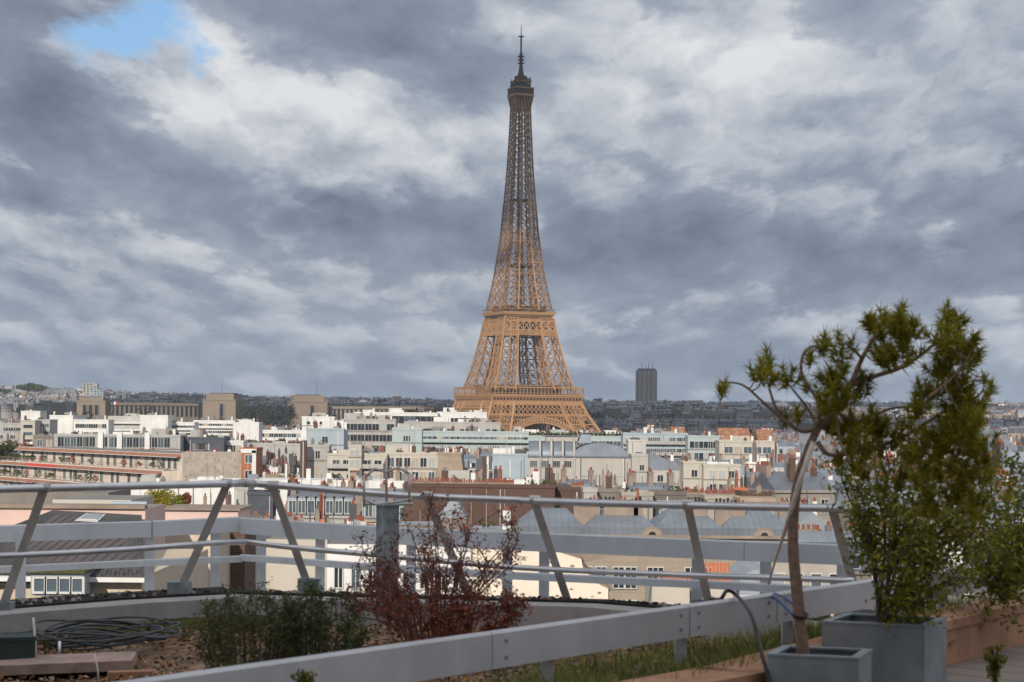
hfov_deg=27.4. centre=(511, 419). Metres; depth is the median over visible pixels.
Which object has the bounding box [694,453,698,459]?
window
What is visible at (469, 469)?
city building
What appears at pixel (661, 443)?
office building
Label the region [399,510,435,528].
grey shed
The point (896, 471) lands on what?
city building
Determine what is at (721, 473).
window
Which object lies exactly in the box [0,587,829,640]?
kerb
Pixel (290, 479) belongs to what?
city building
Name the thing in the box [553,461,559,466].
window
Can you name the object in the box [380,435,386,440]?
window
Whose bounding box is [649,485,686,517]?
rendered house
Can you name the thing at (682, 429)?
tiled roof house
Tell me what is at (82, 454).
window
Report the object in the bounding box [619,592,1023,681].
coping wall
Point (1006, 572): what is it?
leafy shrub
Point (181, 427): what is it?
apartment block
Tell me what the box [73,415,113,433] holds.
apartment block
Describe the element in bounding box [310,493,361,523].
city building
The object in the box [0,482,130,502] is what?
flat roof building
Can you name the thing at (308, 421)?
apartment building
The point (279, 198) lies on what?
sky
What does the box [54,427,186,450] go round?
rooftop building
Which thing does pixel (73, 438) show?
window
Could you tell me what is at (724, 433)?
tiled roof house
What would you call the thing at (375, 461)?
window
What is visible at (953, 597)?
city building
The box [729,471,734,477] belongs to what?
window
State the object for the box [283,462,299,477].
city building
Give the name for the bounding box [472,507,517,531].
grey shed
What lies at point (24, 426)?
window
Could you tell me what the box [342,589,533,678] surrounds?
russet undergrowth
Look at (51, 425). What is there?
apartment block
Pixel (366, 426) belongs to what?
window
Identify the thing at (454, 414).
apartment building
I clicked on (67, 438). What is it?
window
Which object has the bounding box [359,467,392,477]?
city building
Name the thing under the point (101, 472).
window
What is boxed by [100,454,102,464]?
window
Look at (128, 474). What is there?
window
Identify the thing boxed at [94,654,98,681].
cane
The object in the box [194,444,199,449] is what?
window
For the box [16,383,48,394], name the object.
tree
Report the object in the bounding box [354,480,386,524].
mansard building
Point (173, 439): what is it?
window
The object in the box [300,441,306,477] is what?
chimney pillar
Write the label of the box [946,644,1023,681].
terrace floor
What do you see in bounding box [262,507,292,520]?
city building
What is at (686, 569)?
window
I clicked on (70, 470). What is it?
window
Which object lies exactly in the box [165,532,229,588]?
tiled wall building
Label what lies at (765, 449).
window
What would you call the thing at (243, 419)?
stair block
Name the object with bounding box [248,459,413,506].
flat roof building
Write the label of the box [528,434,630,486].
apartment building
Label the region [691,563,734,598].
rendered gable building
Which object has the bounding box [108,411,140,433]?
apartment block
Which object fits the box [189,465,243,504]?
plain wall building
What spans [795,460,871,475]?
city building
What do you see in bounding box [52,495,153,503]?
flat roof building
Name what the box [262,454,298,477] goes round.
city building
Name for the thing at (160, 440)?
window
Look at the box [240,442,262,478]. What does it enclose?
brick building
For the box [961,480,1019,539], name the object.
city building
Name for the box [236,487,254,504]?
plain wall building
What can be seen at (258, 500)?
plain wall building
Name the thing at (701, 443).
window
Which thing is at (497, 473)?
city building
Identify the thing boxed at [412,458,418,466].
window
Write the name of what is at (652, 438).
window
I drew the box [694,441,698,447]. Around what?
window
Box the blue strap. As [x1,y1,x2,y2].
[772,592,808,619]
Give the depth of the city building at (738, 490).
341.37 m
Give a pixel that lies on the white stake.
(800, 479)
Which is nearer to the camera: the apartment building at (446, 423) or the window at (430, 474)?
the window at (430, 474)
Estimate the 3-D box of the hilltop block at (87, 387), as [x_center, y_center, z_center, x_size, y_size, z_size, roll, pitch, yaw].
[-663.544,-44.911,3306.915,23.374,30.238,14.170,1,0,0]
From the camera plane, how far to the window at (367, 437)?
639.95 m
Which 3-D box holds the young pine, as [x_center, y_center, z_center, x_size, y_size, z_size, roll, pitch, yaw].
[1.794,0.306,10.941,1.578,1.943,0.687,1,0,0]
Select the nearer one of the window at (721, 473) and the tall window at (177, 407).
the window at (721, 473)
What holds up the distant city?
on the ground
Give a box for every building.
[0,447,240,484]
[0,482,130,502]
[33,425,53,446]
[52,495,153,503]
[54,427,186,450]
[131,474,189,497]
[165,504,252,523]
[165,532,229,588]
[183,428,229,451]
[187,447,240,451]
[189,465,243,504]
[203,488,231,504]
[227,433,247,451]
[230,524,255,589]
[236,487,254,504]
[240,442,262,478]
[247,437,299,459]
[247,488,279,518]
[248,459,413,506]
[251,510,261,518]
[255,535,332,590]
[262,446,299,472]
[262,451,275,463]
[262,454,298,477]
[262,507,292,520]
[264,508,322,521]
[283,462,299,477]
[286,512,365,524]
[287,473,368,495]
[287,476,356,523]
[293,506,315,521]
[302,412,336,439]
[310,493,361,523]
[325,517,375,525]
[326,478,406,491]
[327,449,387,478]
[327,540,472,594]
[341,412,397,451]
[341,478,401,489]
[348,441,362,477]
[354,407,438,426]
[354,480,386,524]
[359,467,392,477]
[383,454,415,478]
[385,444,437,480]
[387,482,402,523]
[392,424,423,451]
[404,416,500,430]
[404,467,486,525]
[423,422,528,454]
[436,461,471,481]
[437,405,486,421]
[442,446,477,471]
[464,446,488,466]
[468,515,486,528]
[473,548,619,599]
[477,466,501,481]
[486,463,556,525]
[492,446,528,478]
[515,496,787,601]
[521,458,554,482]
[525,425,620,448]
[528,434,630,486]
[555,480,583,512]
[602,469,622,487]
[605,462,635,488]
[621,426,687,458]
[645,577,691,604]
[666,451,711,463]
[685,431,719,460]
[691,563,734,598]
[715,434,774,459]
[722,470,748,489]
[729,561,784,596]
[730,474,755,495]
[744,463,785,487]
[747,445,835,527]
[748,453,767,490]
[756,449,789,471]
[768,455,816,471]
[778,497,833,530]
[779,448,812,462]
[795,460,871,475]
[798,521,869,580]
[808,467,871,484]
[819,460,857,468]
[832,471,890,501]
[837,471,959,557]
[862,450,907,475]
[863,465,917,479]
[869,513,981,613]
[957,521,1023,598]
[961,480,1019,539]
[981,470,1023,522]
[990,433,1023,473]
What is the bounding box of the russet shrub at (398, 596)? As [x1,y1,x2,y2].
[335,483,525,642]
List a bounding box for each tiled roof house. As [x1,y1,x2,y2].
[670,426,684,432]
[716,428,750,439]
[753,430,773,439]
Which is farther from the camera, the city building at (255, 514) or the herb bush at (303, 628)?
the city building at (255, 514)
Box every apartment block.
[0,417,20,444]
[21,409,46,419]
[21,415,40,443]
[35,418,57,434]
[49,411,86,433]
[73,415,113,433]
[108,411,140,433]
[140,411,173,433]
[171,418,198,435]
[193,414,234,436]
[233,418,262,442]
[262,425,301,441]
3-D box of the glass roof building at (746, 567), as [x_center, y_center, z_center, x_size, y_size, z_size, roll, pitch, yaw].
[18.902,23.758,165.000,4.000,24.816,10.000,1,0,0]
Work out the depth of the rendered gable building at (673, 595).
150.00 m
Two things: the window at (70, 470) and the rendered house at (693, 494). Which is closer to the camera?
the rendered house at (693, 494)
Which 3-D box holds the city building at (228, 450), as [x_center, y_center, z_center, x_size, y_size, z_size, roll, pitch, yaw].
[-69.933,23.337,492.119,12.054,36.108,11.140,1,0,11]
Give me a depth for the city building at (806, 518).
259.70 m
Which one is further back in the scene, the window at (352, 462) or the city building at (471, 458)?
the city building at (471, 458)
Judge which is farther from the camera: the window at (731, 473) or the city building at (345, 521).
the window at (731, 473)
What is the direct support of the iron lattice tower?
on the ground
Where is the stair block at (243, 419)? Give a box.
[237,418,252,421]
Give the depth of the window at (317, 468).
469.91 m
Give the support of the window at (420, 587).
in the pale building at (338, 579)
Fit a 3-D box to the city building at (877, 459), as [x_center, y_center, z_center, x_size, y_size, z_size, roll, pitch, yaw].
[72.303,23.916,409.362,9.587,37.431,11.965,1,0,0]
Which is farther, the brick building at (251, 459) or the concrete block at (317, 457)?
the concrete block at (317, 457)
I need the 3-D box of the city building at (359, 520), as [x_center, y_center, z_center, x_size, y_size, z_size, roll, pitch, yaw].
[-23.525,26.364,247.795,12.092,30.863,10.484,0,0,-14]
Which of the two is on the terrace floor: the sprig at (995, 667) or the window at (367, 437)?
the sprig at (995, 667)
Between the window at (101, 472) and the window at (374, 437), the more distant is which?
the window at (374, 437)
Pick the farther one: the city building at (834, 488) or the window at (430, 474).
the window at (430, 474)
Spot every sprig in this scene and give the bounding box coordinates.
[290,668,316,681]
[982,643,1007,681]
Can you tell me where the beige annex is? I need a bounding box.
[738,561,836,585]
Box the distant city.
[0,385,1023,491]
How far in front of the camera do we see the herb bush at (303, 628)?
14.28 m
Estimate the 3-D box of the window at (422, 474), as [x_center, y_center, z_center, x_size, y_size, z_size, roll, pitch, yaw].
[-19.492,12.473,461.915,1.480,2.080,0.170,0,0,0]
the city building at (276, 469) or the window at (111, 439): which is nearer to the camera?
the window at (111, 439)
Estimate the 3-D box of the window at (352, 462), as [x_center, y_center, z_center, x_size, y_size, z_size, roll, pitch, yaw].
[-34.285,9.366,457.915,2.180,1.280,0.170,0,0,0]
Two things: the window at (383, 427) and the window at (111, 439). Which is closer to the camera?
the window at (111, 439)
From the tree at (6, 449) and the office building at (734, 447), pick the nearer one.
the tree at (6, 449)
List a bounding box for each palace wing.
[110,402,198,421]
[332,406,451,419]
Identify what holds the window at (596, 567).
in the stone apartment building at (741, 525)
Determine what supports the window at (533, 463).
in the apartment building at (559, 451)
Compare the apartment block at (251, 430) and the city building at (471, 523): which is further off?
the apartment block at (251, 430)
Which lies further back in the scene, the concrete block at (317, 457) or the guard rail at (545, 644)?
the concrete block at (317, 457)
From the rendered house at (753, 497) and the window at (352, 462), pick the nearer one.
the rendered house at (753, 497)
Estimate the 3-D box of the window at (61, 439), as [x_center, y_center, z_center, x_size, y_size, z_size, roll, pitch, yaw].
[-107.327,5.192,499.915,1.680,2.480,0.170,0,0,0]
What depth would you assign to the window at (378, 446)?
639.95 m
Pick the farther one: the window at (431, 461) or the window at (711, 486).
the window at (711, 486)
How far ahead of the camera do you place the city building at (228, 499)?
323.83 m
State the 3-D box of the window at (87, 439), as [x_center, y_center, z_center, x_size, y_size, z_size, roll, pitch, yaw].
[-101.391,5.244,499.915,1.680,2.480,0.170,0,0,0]
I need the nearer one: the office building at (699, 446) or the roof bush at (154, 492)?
the roof bush at (154, 492)
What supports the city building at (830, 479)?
on the ground
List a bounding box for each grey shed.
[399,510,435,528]
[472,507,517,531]
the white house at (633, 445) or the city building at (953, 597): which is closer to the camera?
the city building at (953, 597)
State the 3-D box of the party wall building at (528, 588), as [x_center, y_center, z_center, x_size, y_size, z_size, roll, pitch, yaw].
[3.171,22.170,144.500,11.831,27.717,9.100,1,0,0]
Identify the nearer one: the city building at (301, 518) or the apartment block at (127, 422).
the city building at (301, 518)
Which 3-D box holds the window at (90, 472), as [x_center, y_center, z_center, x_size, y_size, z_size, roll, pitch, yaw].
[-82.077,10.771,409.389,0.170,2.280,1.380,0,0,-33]
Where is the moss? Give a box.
[5,614,265,646]
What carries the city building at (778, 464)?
on the ground
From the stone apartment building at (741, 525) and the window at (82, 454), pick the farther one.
the window at (82, 454)
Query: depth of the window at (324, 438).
499.98 m
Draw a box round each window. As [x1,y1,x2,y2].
[23,425,32,427]
[37,440,42,446]
[46,440,51,446]
[57,436,64,446]
[64,436,70,446]
[69,469,71,478]
[71,436,75,446]
[76,437,81,446]
[81,453,83,463]
[82,437,89,446]
[89,437,95,446]
[89,470,92,480]
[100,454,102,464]
[100,471,102,481]
[103,437,106,446]
[106,454,109,464]
[107,437,114,446]
[111,472,113,482]
[113,455,116,464]
[116,472,119,482]
[122,437,126,446]
[126,437,131,446]
[127,473,130,481]
[129,456,132,465]
[132,437,138,446]
[135,456,137,466]
[139,437,144,447]
[144,456,147,466]
[151,437,157,447]
[157,437,163,447]
[162,457,164,467]
[163,437,170,447]
[167,457,170,468]
[170,437,176,447]
[173,458,176,468]
[176,406,178,416]
[185,406,187,416]
[194,407,196,416]
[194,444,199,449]
[235,445,241,451]
[245,455,251,462]
[245,470,251,478]
[315,451,319,458]
[315,466,319,473]
[322,436,327,442]
[332,460,339,463]
[333,568,343,588]
[350,434,357,440]
[350,450,359,455]
[350,460,359,465]
[351,423,356,429]
[351,569,360,588]
[357,424,363,429]
[357,434,364,440]
[364,424,371,429]
[364,434,371,440]
[371,434,379,440]
[371,445,379,451]
[372,424,379,430]
[374,460,381,463]
[374,474,381,478]
[379,424,386,430]
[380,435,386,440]
[386,424,393,430]
[387,435,391,440]
[388,457,393,466]
[396,457,401,466]
[398,416,403,422]
[404,457,410,466]
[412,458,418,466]
[419,565,428,589]
[420,458,426,466]
[420,472,426,480]
[426,416,431,421]
[428,458,434,466]
[428,472,434,480]
[530,460,536,466]
[541,460,547,466]
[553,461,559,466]
[564,461,571,466]
[595,566,606,575]
[613,566,624,588]
[614,441,620,446]
[625,566,636,588]
[647,567,663,577]
[648,437,656,440]
[648,448,656,451]
[656,500,661,515]
[657,475,662,481]
[666,437,675,440]
[684,567,691,578]
[689,441,693,447]
[691,470,697,476]
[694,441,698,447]
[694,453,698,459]
[699,441,703,447]
[709,471,715,477]
[709,484,715,490]
[719,471,724,477]
[725,446,732,452]
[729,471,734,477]
[734,447,742,452]
[744,447,751,452]
[756,447,761,452]
[763,447,770,453]
[810,573,821,585]
[820,499,828,513]
[829,573,836,584]
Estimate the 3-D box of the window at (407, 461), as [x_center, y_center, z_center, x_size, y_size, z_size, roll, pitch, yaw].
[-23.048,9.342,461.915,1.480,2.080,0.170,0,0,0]
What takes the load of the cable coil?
on the gravel bed
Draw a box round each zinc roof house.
[560,465,594,486]
[626,467,674,489]
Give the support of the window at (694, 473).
in the white house at (690, 474)
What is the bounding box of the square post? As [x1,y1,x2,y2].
[362,458,412,615]
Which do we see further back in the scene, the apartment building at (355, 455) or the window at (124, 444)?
the window at (124, 444)
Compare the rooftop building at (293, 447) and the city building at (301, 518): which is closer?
the city building at (301, 518)
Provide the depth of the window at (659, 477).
489.95 m
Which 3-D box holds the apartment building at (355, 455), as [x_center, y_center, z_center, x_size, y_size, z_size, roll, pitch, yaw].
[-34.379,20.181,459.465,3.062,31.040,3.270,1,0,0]
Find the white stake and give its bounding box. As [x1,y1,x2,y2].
[768,441,814,584]
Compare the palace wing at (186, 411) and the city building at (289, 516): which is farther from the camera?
the palace wing at (186, 411)
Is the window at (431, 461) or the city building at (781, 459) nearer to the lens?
the window at (431, 461)
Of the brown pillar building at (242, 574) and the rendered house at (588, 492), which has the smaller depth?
the brown pillar building at (242, 574)
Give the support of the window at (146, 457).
in the terraced building at (53, 465)
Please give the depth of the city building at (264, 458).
543.54 m
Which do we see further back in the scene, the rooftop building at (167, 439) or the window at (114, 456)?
the rooftop building at (167, 439)
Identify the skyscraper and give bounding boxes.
[635,362,656,400]
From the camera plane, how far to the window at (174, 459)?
383.58 m
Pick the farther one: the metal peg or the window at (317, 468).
the window at (317, 468)
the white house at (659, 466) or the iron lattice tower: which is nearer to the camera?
the white house at (659, 466)
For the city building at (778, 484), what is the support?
on the ground
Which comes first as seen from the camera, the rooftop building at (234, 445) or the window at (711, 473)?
the window at (711, 473)
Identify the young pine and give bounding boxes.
[712,296,1005,653]
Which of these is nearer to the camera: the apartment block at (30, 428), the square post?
the square post
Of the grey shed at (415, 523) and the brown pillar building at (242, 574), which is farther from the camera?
the grey shed at (415, 523)
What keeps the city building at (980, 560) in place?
on the ground
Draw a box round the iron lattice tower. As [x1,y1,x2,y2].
[452,25,601,434]
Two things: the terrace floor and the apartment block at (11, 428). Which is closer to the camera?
the terrace floor
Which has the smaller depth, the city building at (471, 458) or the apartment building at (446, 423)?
the city building at (471, 458)
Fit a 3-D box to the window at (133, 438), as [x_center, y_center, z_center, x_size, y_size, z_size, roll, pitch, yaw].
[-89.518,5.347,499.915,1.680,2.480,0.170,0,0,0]
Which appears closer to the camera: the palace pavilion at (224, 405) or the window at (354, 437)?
the window at (354, 437)
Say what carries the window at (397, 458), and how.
in the apartment building at (422, 465)
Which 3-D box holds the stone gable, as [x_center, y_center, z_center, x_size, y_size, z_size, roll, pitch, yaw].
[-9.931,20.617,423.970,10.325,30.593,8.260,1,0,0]
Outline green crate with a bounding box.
[0,633,36,659]
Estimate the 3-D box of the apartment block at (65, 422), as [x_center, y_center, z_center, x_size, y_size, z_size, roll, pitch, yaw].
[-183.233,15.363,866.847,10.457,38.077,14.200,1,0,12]
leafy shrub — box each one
[814,421,1023,635]
[949,445,1023,632]
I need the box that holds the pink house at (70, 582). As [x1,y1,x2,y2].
[0,503,207,599]
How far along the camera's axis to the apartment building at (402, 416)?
759.94 m
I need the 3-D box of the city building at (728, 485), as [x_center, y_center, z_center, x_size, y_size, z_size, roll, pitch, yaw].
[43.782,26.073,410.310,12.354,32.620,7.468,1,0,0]
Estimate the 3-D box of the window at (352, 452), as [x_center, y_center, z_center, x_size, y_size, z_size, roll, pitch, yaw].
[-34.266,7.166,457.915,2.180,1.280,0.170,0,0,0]
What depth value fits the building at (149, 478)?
340.00 m
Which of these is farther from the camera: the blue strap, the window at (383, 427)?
the window at (383, 427)
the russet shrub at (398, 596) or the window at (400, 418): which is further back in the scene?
the window at (400, 418)
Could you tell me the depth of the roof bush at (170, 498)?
321.54 m
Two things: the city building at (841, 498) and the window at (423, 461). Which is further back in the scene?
the window at (423, 461)
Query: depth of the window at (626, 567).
204.94 m
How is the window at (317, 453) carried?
in the concrete block at (317, 457)
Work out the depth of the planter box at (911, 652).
12.04 m
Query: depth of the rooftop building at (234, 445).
509.94 m
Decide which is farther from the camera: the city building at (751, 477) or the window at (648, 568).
the city building at (751, 477)
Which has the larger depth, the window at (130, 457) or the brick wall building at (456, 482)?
the window at (130, 457)
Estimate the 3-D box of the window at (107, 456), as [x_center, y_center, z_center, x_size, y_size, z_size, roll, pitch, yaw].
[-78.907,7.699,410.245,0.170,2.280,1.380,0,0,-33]
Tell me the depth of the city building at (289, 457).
529.63 m
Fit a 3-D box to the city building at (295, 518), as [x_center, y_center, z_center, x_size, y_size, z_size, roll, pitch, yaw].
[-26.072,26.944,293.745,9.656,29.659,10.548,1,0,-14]
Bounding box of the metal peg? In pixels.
[58,641,60,653]
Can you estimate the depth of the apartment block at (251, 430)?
835.00 m
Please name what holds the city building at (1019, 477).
on the ground
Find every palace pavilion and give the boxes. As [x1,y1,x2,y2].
[76,398,113,418]
[202,393,245,419]
[287,394,327,425]
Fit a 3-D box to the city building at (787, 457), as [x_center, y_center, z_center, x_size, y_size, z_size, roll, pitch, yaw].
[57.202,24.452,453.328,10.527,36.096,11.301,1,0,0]
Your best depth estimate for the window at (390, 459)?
461.95 m
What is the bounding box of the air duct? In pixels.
[112,501,147,503]
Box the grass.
[450,592,1018,681]
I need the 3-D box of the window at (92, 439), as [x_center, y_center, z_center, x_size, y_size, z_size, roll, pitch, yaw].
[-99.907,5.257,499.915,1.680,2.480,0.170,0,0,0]
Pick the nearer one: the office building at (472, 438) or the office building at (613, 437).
the office building at (472, 438)
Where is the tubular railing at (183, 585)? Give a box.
[0,479,955,613]
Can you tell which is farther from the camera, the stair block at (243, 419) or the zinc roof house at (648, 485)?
the stair block at (243, 419)
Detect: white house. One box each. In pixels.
[626,438,645,454]
[629,452,647,482]
[646,450,679,488]
[679,455,707,491]
[701,459,740,492]
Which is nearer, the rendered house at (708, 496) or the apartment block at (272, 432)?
the rendered house at (708, 496)
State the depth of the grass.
11.95 m
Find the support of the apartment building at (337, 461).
on the ground
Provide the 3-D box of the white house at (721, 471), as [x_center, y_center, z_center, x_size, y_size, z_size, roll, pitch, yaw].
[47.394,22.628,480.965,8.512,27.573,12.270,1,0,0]
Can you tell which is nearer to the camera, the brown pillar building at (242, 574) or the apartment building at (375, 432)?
the brown pillar building at (242, 574)
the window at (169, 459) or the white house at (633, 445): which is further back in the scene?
the white house at (633, 445)
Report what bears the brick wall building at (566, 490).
on the ground
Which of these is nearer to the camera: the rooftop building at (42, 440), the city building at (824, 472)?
the city building at (824, 472)
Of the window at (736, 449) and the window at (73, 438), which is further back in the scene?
the window at (736, 449)
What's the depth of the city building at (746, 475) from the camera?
439.73 m
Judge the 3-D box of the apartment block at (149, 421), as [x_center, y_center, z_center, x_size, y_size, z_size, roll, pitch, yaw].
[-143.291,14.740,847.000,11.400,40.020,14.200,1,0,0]
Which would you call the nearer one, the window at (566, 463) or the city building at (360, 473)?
the city building at (360, 473)
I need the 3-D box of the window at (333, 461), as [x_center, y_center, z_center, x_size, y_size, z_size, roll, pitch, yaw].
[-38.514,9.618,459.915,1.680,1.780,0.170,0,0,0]
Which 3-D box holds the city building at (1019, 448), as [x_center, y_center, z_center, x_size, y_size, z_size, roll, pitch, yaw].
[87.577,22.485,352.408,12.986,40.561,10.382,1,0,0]
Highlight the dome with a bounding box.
[439,501,467,528]
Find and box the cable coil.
[30,616,180,650]
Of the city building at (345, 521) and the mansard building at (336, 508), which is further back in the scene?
the mansard building at (336, 508)
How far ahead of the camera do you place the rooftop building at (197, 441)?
505.00 m
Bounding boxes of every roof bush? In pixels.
[144,489,167,503]
[155,489,176,506]
[172,494,185,504]
[182,492,191,503]
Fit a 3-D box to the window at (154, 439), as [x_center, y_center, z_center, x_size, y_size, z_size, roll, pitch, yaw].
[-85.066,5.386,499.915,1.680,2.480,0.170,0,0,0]
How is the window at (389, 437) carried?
in the apartment building at (375, 432)
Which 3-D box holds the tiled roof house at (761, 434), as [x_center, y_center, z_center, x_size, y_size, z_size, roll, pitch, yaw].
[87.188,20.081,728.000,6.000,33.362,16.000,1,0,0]
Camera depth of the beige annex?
170.00 m
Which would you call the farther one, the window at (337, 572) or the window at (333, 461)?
the window at (333, 461)
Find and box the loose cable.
[96,640,144,655]
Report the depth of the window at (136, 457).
398.52 m
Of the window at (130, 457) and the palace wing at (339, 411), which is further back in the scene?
the palace wing at (339, 411)
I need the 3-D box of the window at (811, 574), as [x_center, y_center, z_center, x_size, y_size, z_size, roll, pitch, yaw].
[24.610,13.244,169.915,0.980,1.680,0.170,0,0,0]
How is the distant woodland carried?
on the ground
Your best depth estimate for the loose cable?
16.41 m
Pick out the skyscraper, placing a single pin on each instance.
(646, 385)
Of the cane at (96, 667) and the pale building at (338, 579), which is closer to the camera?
the cane at (96, 667)
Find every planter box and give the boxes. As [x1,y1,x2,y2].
[766,645,872,681]
[821,613,946,681]
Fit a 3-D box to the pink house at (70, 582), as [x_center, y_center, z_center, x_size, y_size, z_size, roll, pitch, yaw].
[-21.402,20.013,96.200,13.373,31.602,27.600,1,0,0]
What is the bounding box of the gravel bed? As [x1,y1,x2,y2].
[0,623,1012,681]
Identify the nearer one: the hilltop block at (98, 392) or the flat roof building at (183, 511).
the flat roof building at (183, 511)
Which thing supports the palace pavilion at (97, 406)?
on the ground
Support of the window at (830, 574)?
in the beige annex
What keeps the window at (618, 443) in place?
in the office building at (613, 437)
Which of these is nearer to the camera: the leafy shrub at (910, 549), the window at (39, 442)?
the leafy shrub at (910, 549)
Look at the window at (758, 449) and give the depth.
559.95 m
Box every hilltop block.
[82,382,98,396]
[90,389,104,396]
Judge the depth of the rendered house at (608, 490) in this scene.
275.00 m
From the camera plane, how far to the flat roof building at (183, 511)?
170.00 m
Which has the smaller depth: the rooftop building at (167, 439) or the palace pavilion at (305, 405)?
the rooftop building at (167, 439)
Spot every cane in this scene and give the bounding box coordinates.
[32,617,36,656]
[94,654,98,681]
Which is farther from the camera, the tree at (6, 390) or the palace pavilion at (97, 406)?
the tree at (6, 390)
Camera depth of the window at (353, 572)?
164.95 m
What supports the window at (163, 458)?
in the terraced building at (53, 465)
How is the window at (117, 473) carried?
in the terraced building at (53, 465)
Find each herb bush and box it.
[192,576,304,669]
[262,576,377,660]
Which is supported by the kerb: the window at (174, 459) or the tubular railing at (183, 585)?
the tubular railing at (183, 585)
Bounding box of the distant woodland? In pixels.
[13,390,1022,429]
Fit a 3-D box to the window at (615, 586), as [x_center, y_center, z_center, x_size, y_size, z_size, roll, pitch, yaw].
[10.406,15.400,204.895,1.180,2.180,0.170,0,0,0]
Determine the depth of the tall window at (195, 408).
2248.41 m
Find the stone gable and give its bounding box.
[437,446,488,481]
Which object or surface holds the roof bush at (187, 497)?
on the city building at (228, 499)
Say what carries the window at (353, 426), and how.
in the apartment building at (375, 432)
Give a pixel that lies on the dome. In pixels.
(449, 506)
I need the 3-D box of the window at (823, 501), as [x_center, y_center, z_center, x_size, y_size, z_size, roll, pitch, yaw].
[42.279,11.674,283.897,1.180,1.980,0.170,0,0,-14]
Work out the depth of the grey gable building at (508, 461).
470.00 m
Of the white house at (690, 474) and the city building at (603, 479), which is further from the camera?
the white house at (690, 474)
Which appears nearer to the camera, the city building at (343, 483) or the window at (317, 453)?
the city building at (343, 483)
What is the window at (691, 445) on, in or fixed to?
in the office building at (699, 446)
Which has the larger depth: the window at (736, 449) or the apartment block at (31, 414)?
the apartment block at (31, 414)
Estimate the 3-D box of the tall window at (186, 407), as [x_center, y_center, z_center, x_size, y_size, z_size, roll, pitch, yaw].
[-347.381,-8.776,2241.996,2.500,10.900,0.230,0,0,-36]
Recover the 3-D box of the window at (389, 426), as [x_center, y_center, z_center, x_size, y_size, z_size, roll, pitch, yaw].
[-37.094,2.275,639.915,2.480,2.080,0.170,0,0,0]
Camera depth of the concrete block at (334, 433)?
500.00 m
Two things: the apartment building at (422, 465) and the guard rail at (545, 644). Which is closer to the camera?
the guard rail at (545, 644)
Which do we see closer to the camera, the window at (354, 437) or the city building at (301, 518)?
the city building at (301, 518)
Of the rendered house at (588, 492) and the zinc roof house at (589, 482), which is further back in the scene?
the zinc roof house at (589, 482)
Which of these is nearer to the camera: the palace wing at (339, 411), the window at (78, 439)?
the window at (78, 439)
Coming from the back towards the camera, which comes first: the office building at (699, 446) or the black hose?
the office building at (699, 446)
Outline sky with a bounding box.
[0,0,1023,402]
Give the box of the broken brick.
[107,669,152,681]
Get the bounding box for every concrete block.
[306,420,347,450]
[307,438,331,477]
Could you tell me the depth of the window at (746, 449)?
559.95 m
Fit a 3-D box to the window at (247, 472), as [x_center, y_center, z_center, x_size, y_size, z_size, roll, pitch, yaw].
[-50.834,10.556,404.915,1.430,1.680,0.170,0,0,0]
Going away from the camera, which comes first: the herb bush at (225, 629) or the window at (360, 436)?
the herb bush at (225, 629)
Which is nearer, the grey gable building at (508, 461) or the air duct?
the air duct
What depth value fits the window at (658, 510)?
271.96 m
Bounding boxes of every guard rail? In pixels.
[0,516,848,616]
[116,565,998,681]
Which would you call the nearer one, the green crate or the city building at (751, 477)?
the green crate
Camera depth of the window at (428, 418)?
759.96 m
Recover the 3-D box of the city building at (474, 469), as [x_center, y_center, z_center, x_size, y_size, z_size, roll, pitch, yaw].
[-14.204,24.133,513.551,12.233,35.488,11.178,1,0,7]
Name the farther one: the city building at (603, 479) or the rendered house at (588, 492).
the city building at (603, 479)
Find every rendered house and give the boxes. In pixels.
[581,487,597,498]
[596,473,622,507]
[619,486,653,519]
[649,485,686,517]
[685,487,703,501]
[700,476,737,519]
[733,483,775,513]
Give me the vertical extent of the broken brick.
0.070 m
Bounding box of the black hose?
[709,589,771,681]
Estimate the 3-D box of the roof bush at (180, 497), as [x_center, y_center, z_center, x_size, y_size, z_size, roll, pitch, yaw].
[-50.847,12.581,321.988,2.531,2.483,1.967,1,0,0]
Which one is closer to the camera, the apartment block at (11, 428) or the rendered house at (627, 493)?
the rendered house at (627, 493)
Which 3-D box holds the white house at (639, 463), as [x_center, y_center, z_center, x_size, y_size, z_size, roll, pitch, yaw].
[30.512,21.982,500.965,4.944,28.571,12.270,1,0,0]
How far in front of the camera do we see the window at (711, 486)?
474.99 m
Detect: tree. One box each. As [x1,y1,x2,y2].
[0,388,12,393]
[0,440,18,460]
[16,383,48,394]
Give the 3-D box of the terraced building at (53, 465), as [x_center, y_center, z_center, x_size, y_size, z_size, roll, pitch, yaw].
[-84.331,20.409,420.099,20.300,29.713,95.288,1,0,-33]
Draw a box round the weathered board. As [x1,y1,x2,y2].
[0,651,136,675]
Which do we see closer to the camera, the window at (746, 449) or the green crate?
the green crate
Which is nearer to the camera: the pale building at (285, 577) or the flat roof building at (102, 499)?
the pale building at (285, 577)
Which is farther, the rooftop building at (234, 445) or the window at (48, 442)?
the window at (48, 442)
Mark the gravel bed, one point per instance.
(158, 651)
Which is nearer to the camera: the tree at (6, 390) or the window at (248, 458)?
the window at (248, 458)
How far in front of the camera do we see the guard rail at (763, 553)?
21.57 m
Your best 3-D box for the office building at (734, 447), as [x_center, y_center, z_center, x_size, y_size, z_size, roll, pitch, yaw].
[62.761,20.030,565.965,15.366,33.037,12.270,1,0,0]
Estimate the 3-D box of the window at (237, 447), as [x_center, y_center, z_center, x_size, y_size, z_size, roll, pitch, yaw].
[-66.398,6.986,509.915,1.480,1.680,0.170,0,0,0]
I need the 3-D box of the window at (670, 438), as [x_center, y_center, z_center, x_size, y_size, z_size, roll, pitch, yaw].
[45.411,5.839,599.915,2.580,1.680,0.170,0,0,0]

